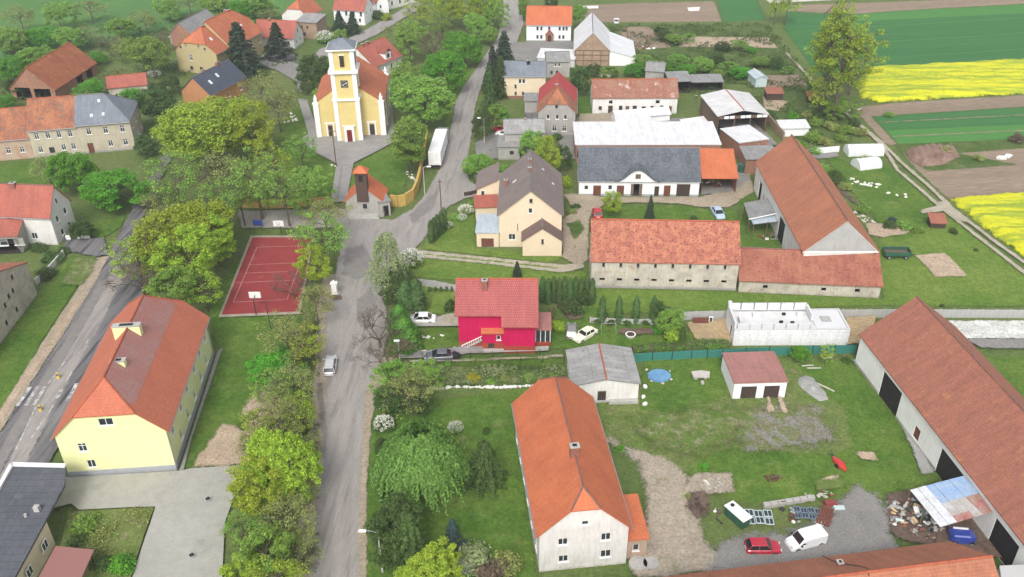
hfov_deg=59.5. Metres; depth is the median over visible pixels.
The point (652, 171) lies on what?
slate barn
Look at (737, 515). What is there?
skip container
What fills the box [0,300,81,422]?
pavement
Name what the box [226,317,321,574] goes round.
grass tufts
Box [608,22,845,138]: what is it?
grass tufts
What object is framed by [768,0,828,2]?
field stubble
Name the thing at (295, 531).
shrub
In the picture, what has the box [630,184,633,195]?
door
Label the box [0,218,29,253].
porch wing
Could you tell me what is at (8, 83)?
tree
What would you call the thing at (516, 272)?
tree
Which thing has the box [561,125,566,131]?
window
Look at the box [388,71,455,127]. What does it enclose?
tree
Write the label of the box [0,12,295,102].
grass tufts
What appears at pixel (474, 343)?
staircase
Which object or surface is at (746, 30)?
garden ground
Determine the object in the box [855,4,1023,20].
field
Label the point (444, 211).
tree
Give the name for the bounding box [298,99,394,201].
church paving
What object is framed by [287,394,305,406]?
shrub
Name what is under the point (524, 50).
farmyard
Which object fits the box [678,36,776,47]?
soil
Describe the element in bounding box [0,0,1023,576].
ground
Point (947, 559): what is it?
foreground building
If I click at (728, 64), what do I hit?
tree
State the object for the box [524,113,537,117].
farmyard
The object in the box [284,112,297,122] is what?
gravestones
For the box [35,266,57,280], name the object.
shrub
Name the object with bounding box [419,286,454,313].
lawn
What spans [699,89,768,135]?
open hall
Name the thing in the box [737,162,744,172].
water tank
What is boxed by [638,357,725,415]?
lawn
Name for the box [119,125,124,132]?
window
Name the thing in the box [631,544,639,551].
window
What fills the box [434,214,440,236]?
tree
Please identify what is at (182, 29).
outbuilding
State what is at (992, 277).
lawn
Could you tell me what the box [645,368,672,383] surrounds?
paddling pool
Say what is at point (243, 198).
tree
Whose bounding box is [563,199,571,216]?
lawn
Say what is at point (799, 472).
lawn
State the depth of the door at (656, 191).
173.34 m
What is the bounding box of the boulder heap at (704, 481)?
[701,478,731,493]
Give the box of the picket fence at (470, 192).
[464,190,476,195]
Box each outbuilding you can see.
[106,72,148,95]
[169,8,213,47]
[297,13,327,38]
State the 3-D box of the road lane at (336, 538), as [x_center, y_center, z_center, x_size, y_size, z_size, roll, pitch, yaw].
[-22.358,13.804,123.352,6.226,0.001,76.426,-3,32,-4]
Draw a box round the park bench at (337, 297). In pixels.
[330,295,341,299]
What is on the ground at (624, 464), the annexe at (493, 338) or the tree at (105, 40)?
the tree at (105, 40)
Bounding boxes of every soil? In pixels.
[581,1,721,22]
[620,26,670,49]
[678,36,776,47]
[766,75,806,86]
[779,0,1023,13]
[827,163,858,204]
[853,95,1023,144]
[901,148,1023,198]
[915,253,965,276]
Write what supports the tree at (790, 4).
on the ground at (624, 464)
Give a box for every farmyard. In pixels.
[259,52,302,94]
[475,132,498,157]
[509,41,573,59]
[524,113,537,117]
[559,135,574,158]
[575,117,777,144]
[577,113,612,121]
[701,164,749,194]
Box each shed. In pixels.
[537,48,575,67]
[566,343,640,401]
[573,121,721,161]
[610,106,671,121]
[614,114,650,121]
[645,61,666,77]
[665,71,691,92]
[689,74,723,90]
[747,68,768,86]
[764,87,784,99]
[776,119,810,136]
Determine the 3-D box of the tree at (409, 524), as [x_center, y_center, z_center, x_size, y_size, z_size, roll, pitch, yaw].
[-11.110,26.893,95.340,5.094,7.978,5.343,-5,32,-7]
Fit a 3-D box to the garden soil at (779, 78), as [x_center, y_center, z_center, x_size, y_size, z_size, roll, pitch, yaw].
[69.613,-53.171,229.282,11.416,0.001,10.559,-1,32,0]
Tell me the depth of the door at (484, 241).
156.90 m
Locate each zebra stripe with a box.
[16,387,30,405]
[24,386,38,405]
[32,386,46,404]
[55,389,62,398]
[66,383,77,400]
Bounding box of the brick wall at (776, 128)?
[767,114,784,140]
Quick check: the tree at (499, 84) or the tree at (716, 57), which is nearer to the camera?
the tree at (499, 84)
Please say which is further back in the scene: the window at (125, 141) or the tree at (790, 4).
the tree at (790, 4)
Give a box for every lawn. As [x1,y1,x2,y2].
[0,255,80,431]
[61,256,97,284]
[83,216,124,236]
[184,249,300,468]
[275,104,335,209]
[349,144,409,197]
[365,388,536,576]
[409,327,458,349]
[410,257,586,283]
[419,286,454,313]
[422,207,561,262]
[423,354,564,365]
[442,67,476,129]
[535,304,699,351]
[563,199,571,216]
[578,94,590,114]
[589,214,1023,313]
[596,356,941,506]
[600,205,738,220]
[613,396,774,459]
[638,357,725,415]
[691,447,881,502]
[738,186,755,202]
[738,199,781,247]
[798,358,940,496]
[813,141,946,241]
[985,356,1023,396]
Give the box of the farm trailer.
[881,246,914,259]
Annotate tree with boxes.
[0,4,34,28]
[0,26,29,55]
[0,55,27,80]
[0,93,16,107]
[2,77,30,94]
[14,44,54,65]
[17,26,58,45]
[25,152,61,184]
[40,1,82,28]
[43,151,99,191]
[50,26,87,48]
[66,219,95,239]
[72,0,112,22]
[72,77,104,94]
[73,22,98,44]
[77,168,155,211]
[89,51,108,63]
[91,36,121,45]
[101,235,150,285]
[102,253,165,294]
[104,17,135,37]
[108,67,126,74]
[109,36,125,50]
[118,35,170,78]
[119,88,142,99]
[126,206,187,273]
[127,9,157,33]
[131,85,179,121]
[131,198,234,264]
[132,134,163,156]
[133,184,185,218]
[135,148,206,205]
[142,264,199,304]
[147,222,221,295]
[149,94,266,169]
[150,30,167,40]
[151,0,179,21]
[156,72,182,93]
[173,263,223,309]
[175,0,202,14]
[184,150,250,203]
[190,212,236,267]
[195,175,247,230]
[196,0,228,15]
[212,174,263,225]
[218,510,261,548]
[218,551,263,576]
[219,0,260,17]
[220,21,268,81]
[220,100,276,165]
[221,146,285,219]
[226,452,295,517]
[232,520,295,576]
[234,425,280,462]
[236,69,278,103]
[237,391,312,440]
[237,426,324,505]
[239,0,279,18]
[239,406,275,435]
[244,342,292,388]
[245,553,309,576]
[248,141,293,190]
[248,364,298,414]
[249,80,298,131]
[251,309,330,367]
[253,166,316,226]
[256,5,279,18]
[256,489,318,541]
[262,22,297,58]
[266,361,315,407]
[268,270,310,298]
[280,390,319,432]
[281,131,321,168]
[282,518,325,564]
[284,164,336,215]
[284,465,322,506]
[286,206,351,271]
[287,324,326,365]
[291,244,332,287]
[293,53,328,91]
[296,283,336,324]
[298,195,357,240]
[299,430,322,452]
[331,11,348,30]
[345,11,364,36]
[349,302,411,347]
[352,329,418,373]
[362,230,407,301]
[363,490,422,570]
[368,358,409,398]
[370,417,471,515]
[372,386,404,415]
[373,436,390,456]
[373,470,416,503]
[377,264,414,303]
[379,309,413,333]
[379,360,445,418]
[382,23,407,50]
[385,115,428,173]
[386,511,426,576]
[387,304,412,337]
[387,316,423,356]
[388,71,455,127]
[389,60,420,96]
[392,19,432,62]
[393,535,464,576]
[395,280,415,314]
[399,0,427,25]
[407,278,427,313]
[408,33,448,53]
[409,358,445,392]
[411,388,435,417]
[415,0,446,33]
[419,50,468,89]
[427,219,434,242]
[428,5,454,45]
[431,217,437,240]
[432,0,466,28]
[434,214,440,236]
[438,210,444,233]
[441,31,484,68]
[441,207,448,229]
[445,518,461,542]
[451,0,482,33]
[460,153,493,177]
[461,439,508,500]
[463,12,486,40]
[467,0,500,28]
[471,103,492,138]
[480,45,504,94]
[481,25,498,45]
[481,65,498,110]
[483,0,512,31]
[488,103,507,127]
[493,30,514,81]
[494,56,507,100]
[511,261,522,277]
[518,0,527,21]
[518,129,546,156]
[533,134,563,168]
[538,276,546,302]
[540,306,561,321]
[543,278,552,304]
[544,0,557,5]
[551,276,556,302]
[554,144,572,171]
[554,277,563,304]
[561,275,567,299]
[566,277,574,299]
[568,65,592,96]
[572,4,588,21]
[572,275,578,300]
[577,277,584,304]
[584,62,601,75]
[584,275,589,289]
[588,277,596,304]
[597,295,606,323]
[599,66,618,77]
[600,191,622,215]
[613,295,622,324]
[623,62,644,76]
[631,295,640,323]
[632,54,656,66]
[644,195,655,218]
[648,295,656,323]
[651,300,676,327]
[653,26,669,33]
[654,308,686,333]
[658,29,669,41]
[659,61,674,73]
[665,34,683,44]
[667,53,690,66]
[676,64,696,73]
[678,326,686,344]
[682,33,695,42]
[692,56,714,72]
[707,52,724,63]
[709,69,725,76]
[714,41,732,50]
[715,61,737,73]
[730,66,750,78]
[731,40,749,50]
[745,46,757,53]
[750,56,769,67]
[768,0,791,24]
[768,55,786,68]
[776,0,802,24]
[779,66,793,73]
[789,345,811,361]
[803,3,888,120]
[809,0,861,111]
[812,76,837,91]
[819,343,834,365]
[823,96,863,119]
[839,15,876,94]
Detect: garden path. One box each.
[400,346,548,357]
[410,354,562,361]
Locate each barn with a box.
[8,41,97,99]
[574,12,610,65]
[577,147,700,196]
[589,218,740,290]
[736,247,883,297]
[753,134,879,255]
[854,296,1023,564]
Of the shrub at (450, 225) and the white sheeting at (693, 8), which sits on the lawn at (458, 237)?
the shrub at (450, 225)
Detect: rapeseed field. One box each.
[855,58,1023,102]
[950,192,1023,255]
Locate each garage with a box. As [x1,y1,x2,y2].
[475,214,499,246]
[721,351,788,398]
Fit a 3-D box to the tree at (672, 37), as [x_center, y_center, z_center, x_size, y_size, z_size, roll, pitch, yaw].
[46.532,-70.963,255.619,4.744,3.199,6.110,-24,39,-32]
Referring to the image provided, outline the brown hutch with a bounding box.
[806,92,818,102]
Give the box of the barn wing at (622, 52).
[609,31,635,65]
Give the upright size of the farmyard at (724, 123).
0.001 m
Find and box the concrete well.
[629,556,658,571]
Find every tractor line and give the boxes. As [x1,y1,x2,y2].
[878,114,1023,122]
[893,130,1023,136]
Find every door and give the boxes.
[87,143,94,152]
[328,125,333,135]
[369,124,374,134]
[481,238,493,245]
[488,343,493,347]
[593,185,600,194]
[597,391,605,399]
[617,186,623,194]
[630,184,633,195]
[639,184,642,195]
[654,186,658,195]
[663,185,670,195]
[676,184,689,195]
[740,386,756,397]
[763,386,779,396]
[777,217,784,244]
[879,372,901,415]
[913,426,920,440]
[935,449,963,480]
[989,519,1018,564]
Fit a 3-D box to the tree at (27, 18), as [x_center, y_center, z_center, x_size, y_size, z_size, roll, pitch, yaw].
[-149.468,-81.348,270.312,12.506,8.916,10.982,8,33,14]
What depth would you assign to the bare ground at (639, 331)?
134.20 m
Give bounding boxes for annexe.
[481,328,503,348]
[497,135,519,159]
[524,93,537,112]
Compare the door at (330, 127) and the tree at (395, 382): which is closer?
the tree at (395, 382)
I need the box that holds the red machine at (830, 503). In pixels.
[822,499,837,507]
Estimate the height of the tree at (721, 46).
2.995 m
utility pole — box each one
[329,130,336,165]
[436,179,442,210]
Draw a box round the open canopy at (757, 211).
[742,198,777,240]
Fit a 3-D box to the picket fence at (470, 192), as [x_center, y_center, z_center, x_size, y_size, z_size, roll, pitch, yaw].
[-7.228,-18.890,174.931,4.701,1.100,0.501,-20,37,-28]
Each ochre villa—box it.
[174,24,228,72]
[203,9,263,62]
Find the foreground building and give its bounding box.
[666,541,998,576]
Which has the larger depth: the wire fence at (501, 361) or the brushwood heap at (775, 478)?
the wire fence at (501, 361)
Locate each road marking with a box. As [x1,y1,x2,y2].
[15,407,35,450]
[29,403,54,440]
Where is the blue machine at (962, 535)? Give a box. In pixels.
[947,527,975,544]
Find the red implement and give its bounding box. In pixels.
[827,449,846,470]
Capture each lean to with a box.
[699,148,738,193]
[738,145,773,174]
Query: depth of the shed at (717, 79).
225.07 m
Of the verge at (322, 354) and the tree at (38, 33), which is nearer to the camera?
the verge at (322, 354)
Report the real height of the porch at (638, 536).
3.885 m
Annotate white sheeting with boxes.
[680,116,706,120]
[687,7,699,10]
[814,146,839,153]
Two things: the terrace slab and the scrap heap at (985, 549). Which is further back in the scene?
the terrace slab
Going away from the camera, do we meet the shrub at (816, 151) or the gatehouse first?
the gatehouse
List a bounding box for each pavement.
[0,256,108,430]
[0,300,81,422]
[180,347,222,469]
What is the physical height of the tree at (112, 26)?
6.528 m
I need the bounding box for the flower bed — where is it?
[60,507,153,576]
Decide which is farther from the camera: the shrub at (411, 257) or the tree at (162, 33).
the tree at (162, 33)
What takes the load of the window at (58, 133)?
in the tenement at (51, 129)
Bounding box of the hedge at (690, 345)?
[632,337,729,353]
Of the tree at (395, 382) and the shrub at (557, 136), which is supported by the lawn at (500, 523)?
the tree at (395, 382)
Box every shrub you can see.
[30,242,47,251]
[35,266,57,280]
[40,250,63,263]
[56,246,69,253]
[64,532,87,547]
[68,512,99,534]
[88,554,111,572]
[90,512,102,520]
[105,552,136,576]
[249,513,269,528]
[253,67,268,76]
[280,427,299,436]
[286,524,302,546]
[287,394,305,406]
[293,362,310,375]
[299,318,313,333]
[310,86,318,96]
[315,29,334,43]
[331,28,347,38]
[371,9,384,19]
[373,414,396,432]
[380,13,391,19]
[397,248,425,267]
[444,298,454,311]
[444,360,451,366]
[445,221,453,228]
[447,420,463,434]
[450,213,460,220]
[450,557,473,576]
[455,538,468,548]
[456,538,491,576]
[458,204,474,214]
[458,213,467,220]
[466,372,480,383]
[467,200,473,206]
[474,557,511,576]
[482,427,490,433]
[486,378,495,385]
[487,548,523,576]
[496,108,510,118]
[499,164,507,171]
[500,373,509,381]
[511,376,520,383]
[523,372,535,380]
[552,133,562,139]
[552,320,565,331]
[557,298,583,316]
[562,175,571,187]
[567,208,577,213]
[571,203,580,208]
[574,288,592,305]
[606,320,615,325]
[614,444,624,452]
[623,318,631,325]
[652,326,662,333]
[664,326,680,341]
[681,492,690,497]
[698,462,708,470]
[766,109,774,116]
[788,111,798,118]
[798,139,806,147]
[801,109,812,118]
[803,130,821,141]
[808,116,825,125]
[809,146,822,154]
[817,136,834,146]
[820,163,833,173]
[823,120,841,130]
[828,169,846,184]
[834,133,848,142]
[835,124,855,133]
[837,182,851,189]
[840,356,851,363]
[848,118,861,125]
[853,128,867,135]
[855,204,871,213]
[883,220,897,229]
[884,110,895,116]
[888,216,896,221]
[896,220,913,230]
[912,227,924,233]
[941,145,953,151]
[949,227,958,234]
[973,153,985,161]
[1008,132,1023,143]
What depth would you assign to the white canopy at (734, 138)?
189.87 m
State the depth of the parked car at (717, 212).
165.50 m
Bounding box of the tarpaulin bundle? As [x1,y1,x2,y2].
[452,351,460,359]
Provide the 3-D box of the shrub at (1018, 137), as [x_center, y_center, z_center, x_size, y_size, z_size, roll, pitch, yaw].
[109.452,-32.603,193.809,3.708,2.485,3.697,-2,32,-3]
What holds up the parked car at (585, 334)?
on the ground at (624, 464)
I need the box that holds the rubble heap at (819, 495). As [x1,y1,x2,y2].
[805,489,836,497]
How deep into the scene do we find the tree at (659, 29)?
262.63 m
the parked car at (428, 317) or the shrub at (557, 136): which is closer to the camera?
the parked car at (428, 317)
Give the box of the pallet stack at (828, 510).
[816,505,834,526]
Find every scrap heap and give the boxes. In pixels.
[702,179,721,187]
[713,508,722,523]
[758,231,777,239]
[779,501,800,523]
[884,498,949,537]
[981,545,995,557]
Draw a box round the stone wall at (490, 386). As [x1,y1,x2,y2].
[431,384,533,388]
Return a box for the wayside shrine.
[330,280,339,294]
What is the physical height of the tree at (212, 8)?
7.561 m
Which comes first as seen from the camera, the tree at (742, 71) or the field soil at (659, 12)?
the tree at (742, 71)
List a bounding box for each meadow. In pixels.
[0,0,295,72]
[0,161,82,185]
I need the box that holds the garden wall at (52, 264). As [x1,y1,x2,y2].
[34,250,64,284]
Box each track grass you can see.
[425,254,559,268]
[566,219,584,239]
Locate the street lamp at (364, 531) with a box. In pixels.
[358,529,383,572]
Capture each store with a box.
[473,194,497,220]
[997,564,1023,576]
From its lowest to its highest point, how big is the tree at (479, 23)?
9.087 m
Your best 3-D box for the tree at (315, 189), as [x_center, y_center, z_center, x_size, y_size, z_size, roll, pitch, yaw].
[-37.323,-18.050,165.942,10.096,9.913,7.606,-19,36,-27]
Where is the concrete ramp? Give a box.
[609,398,637,404]
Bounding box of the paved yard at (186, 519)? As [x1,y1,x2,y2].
[54,465,245,576]
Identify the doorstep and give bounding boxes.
[595,397,606,402]
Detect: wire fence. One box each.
[422,348,563,359]
[427,355,564,366]
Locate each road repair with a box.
[317,381,328,455]
[342,244,374,279]
[348,353,354,361]
[356,289,377,330]
[408,190,437,222]
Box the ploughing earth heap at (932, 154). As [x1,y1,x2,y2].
[906,143,959,166]
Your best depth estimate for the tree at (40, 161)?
176.22 m
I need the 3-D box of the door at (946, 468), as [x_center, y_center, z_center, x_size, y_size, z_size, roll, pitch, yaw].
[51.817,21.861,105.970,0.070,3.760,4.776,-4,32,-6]
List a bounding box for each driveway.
[562,173,753,264]
[606,435,708,576]
[633,532,716,576]
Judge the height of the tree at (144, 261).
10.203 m
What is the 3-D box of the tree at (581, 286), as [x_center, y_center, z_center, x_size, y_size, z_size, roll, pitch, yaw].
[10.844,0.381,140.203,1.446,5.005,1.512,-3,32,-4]
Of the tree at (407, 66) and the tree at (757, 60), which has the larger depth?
the tree at (757, 60)
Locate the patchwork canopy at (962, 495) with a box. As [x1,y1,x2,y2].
[906,476,992,542]
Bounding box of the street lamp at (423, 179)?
[423,166,430,195]
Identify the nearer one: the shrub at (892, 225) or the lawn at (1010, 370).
the lawn at (1010, 370)
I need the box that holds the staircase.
[461,336,481,347]
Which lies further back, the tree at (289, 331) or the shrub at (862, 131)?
the shrub at (862, 131)
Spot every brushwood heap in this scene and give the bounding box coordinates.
[685,497,711,516]
[764,473,782,481]
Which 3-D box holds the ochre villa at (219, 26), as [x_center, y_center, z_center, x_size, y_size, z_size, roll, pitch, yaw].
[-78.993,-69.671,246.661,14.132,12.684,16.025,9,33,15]
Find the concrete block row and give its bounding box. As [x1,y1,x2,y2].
[762,495,815,508]
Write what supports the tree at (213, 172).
on the ground at (624, 464)
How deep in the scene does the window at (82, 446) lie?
107.29 m
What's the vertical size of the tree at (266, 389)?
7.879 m
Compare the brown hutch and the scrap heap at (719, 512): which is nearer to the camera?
the scrap heap at (719, 512)
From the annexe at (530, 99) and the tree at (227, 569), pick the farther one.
the annexe at (530, 99)
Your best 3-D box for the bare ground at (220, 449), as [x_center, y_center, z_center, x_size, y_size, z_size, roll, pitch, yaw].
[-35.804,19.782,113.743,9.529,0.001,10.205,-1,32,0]
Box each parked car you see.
[267,55,282,62]
[282,54,296,61]
[323,355,337,375]
[410,312,436,322]
[425,348,454,360]
[492,125,502,131]
[495,130,503,135]
[565,323,577,338]
[572,325,597,343]
[592,207,601,217]
[614,18,618,23]
[710,206,724,219]
[744,537,781,553]
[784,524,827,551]
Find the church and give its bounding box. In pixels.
[312,32,390,141]
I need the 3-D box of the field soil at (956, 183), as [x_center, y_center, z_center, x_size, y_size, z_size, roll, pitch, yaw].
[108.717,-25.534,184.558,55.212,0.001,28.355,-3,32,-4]
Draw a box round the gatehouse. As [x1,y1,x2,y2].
[377,194,390,216]
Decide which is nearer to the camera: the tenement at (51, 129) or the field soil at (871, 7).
the tenement at (51, 129)
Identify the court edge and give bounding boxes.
[219,235,312,316]
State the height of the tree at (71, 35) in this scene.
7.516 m
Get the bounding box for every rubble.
[850,178,881,187]
[853,211,875,222]
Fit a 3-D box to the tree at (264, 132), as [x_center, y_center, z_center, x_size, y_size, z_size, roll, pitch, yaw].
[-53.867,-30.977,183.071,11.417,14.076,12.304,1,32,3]
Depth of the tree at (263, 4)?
277.78 m
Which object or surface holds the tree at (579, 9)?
on the ground at (624, 464)
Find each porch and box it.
[521,218,562,255]
[545,29,553,41]
[624,493,649,558]
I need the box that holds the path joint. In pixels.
[336,166,342,198]
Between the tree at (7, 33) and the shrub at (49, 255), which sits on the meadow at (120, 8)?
the tree at (7, 33)
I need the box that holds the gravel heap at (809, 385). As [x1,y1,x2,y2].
[798,375,827,400]
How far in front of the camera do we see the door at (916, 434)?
112.52 m
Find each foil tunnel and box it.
[843,143,883,156]
[850,156,881,170]
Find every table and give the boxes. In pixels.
[252,220,262,226]
[691,370,709,384]
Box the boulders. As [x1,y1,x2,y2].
[996,154,1012,159]
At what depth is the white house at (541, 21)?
259.63 m
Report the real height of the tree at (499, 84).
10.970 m
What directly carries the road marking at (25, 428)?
on the road lane at (12, 438)
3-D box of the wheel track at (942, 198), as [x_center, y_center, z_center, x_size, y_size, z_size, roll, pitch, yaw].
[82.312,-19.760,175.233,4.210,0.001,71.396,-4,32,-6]
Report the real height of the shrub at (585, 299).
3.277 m
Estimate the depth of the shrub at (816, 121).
202.55 m
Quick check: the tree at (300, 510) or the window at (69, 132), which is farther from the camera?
the window at (69, 132)
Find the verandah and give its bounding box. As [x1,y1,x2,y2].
[535,312,551,345]
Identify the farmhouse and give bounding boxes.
[590,78,678,113]
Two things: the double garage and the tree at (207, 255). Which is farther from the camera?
the tree at (207, 255)
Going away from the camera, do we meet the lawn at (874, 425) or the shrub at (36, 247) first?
the lawn at (874, 425)
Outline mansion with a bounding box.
[74,93,143,153]
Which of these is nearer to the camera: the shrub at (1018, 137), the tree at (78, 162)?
the tree at (78, 162)
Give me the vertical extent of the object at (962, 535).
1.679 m
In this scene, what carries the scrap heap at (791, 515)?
on the ground at (624, 464)
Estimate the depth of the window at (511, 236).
156.41 m
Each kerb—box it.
[0,325,69,433]
[132,507,154,576]
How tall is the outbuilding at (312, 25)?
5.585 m
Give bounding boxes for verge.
[294,274,334,576]
[356,356,394,576]
[893,140,1023,170]
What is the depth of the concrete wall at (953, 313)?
136.76 m
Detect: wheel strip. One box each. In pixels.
[766,396,774,411]
[778,396,786,412]
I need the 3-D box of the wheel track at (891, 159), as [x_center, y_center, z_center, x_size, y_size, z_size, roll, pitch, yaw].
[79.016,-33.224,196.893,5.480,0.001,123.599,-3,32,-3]
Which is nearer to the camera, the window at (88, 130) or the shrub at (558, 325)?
the shrub at (558, 325)
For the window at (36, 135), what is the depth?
190.14 m
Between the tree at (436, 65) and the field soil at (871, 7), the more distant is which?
the field soil at (871, 7)
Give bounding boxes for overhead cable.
[822,555,869,575]
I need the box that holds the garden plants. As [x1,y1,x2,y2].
[429,364,565,384]
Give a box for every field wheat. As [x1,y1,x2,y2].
[718,0,765,21]
[783,4,1023,75]
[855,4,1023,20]
[873,107,1023,129]
[887,124,1023,143]
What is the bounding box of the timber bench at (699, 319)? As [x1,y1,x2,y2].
[692,317,708,322]
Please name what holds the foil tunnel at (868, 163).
on the ground at (624, 464)
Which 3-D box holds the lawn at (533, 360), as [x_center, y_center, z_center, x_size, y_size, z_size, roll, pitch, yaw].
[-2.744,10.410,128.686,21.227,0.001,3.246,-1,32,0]
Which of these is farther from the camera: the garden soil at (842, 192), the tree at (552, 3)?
the tree at (552, 3)
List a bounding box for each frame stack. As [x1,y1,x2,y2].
[744,509,774,526]
[793,506,821,520]
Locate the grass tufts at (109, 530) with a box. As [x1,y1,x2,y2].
[68,505,153,575]
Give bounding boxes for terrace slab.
[483,346,548,352]
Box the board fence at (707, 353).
[633,344,857,361]
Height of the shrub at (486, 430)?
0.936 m
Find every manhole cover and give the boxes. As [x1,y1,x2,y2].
[188,552,195,557]
[204,496,210,500]
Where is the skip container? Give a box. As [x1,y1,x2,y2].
[724,501,752,529]
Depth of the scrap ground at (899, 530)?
100.81 m
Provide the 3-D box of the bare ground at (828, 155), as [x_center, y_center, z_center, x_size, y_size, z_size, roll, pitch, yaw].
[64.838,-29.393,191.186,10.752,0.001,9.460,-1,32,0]
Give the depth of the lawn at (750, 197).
172.30 m
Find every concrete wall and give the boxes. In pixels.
[418,279,455,290]
[590,317,656,324]
[680,310,726,319]
[840,308,1023,317]
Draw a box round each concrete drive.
[414,316,457,325]
[441,313,457,324]
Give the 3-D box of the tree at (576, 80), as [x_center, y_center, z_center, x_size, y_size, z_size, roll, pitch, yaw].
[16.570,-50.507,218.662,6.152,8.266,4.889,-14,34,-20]
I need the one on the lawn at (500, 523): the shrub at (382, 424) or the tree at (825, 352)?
the shrub at (382, 424)
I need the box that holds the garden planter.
[625,331,635,338]
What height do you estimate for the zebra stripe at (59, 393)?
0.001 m
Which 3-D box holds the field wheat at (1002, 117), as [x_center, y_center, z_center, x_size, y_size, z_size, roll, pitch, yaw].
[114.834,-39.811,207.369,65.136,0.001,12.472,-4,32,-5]
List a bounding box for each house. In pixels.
[0,181,76,244]
[0,262,36,342]
[0,462,95,576]
[256,18,303,48]
[332,0,373,24]
[356,36,401,73]
[371,0,388,12]
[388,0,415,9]
[454,278,538,352]
[497,149,563,246]
[503,59,545,98]
[503,117,544,154]
[511,376,633,571]
[526,5,571,41]
[536,71,577,135]
[544,51,570,77]
[725,300,850,345]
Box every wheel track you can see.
[784,52,1023,273]
[860,123,1023,262]
[921,205,945,212]
[938,200,966,221]
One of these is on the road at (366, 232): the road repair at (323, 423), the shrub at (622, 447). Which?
the road repair at (323, 423)
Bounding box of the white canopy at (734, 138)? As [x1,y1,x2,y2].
[720,125,768,158]
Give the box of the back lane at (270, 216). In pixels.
[238,208,348,227]
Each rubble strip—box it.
[949,320,1023,338]
[968,338,1023,348]
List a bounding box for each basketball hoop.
[248,292,260,314]
[273,221,283,234]
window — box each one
[0,239,8,246]
[25,564,33,576]
[31,233,38,239]
[34,133,39,139]
[41,538,48,553]
[45,132,51,138]
[49,147,55,153]
[56,131,62,137]
[61,144,66,150]
[67,130,72,136]
[71,143,76,149]
[77,443,88,452]
[86,128,91,134]
[86,460,97,468]
[98,418,114,426]
[103,127,108,133]
[108,140,113,146]
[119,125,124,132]
[123,139,128,145]
[508,234,515,240]
[552,125,556,131]
[557,538,568,546]
[558,555,568,563]
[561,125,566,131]
[581,521,589,526]
[599,550,611,558]
[600,533,611,541]
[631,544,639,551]
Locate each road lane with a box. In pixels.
[0,266,127,479]
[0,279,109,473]
[318,254,372,576]
[387,47,498,243]
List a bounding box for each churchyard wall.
[238,197,326,208]
[389,132,427,206]
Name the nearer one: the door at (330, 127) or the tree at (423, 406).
the tree at (423, 406)
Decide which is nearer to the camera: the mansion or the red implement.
the red implement
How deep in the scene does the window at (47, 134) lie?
190.51 m
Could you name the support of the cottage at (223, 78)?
on the ground at (624, 464)
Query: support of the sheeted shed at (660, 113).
on the ground at (624, 464)
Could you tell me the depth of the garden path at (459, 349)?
130.10 m
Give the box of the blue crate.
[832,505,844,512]
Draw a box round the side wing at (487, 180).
[475,162,500,194]
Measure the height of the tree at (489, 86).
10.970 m
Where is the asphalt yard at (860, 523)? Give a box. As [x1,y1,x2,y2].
[702,483,898,570]
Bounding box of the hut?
[927,212,947,228]
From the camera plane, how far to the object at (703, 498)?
104.36 m
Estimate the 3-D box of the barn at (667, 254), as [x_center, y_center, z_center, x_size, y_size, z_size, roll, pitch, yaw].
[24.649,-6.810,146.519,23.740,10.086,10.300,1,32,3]
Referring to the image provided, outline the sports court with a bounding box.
[222,237,311,314]
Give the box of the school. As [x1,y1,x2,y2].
[50,295,214,476]
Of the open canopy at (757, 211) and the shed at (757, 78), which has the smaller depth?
the open canopy at (757, 211)
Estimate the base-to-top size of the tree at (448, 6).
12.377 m
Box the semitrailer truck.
[428,127,448,167]
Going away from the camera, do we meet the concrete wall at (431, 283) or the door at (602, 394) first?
the door at (602, 394)
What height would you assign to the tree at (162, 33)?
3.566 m
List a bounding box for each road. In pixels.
[311,0,523,576]
[314,1,424,58]
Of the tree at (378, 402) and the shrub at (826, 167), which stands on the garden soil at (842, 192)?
the shrub at (826, 167)
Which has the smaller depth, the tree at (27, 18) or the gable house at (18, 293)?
the gable house at (18, 293)
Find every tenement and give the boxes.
[0,106,34,160]
[26,95,82,157]
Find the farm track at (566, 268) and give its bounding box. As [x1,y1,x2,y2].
[416,250,584,271]
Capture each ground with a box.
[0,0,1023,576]
[193,423,248,468]
[241,385,292,436]
[430,366,565,386]
[559,301,583,319]
[609,23,793,84]
[620,328,654,334]
[683,472,734,510]
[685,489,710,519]
[687,318,730,342]
[734,401,837,458]
[752,65,852,143]
[762,96,786,110]
[807,145,837,158]
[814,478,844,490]
[822,474,837,479]
[846,315,875,343]
[853,359,933,473]
[855,451,877,459]
[865,223,908,236]
[885,489,948,543]
[945,518,1002,557]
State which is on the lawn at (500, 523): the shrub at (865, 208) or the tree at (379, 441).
the tree at (379, 441)
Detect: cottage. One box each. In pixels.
[180,59,246,105]
[281,0,322,19]
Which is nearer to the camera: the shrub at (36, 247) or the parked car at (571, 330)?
the parked car at (571, 330)
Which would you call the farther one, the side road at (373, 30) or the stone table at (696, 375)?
the side road at (373, 30)
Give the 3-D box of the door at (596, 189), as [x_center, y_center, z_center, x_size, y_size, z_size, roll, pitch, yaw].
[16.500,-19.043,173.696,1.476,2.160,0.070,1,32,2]

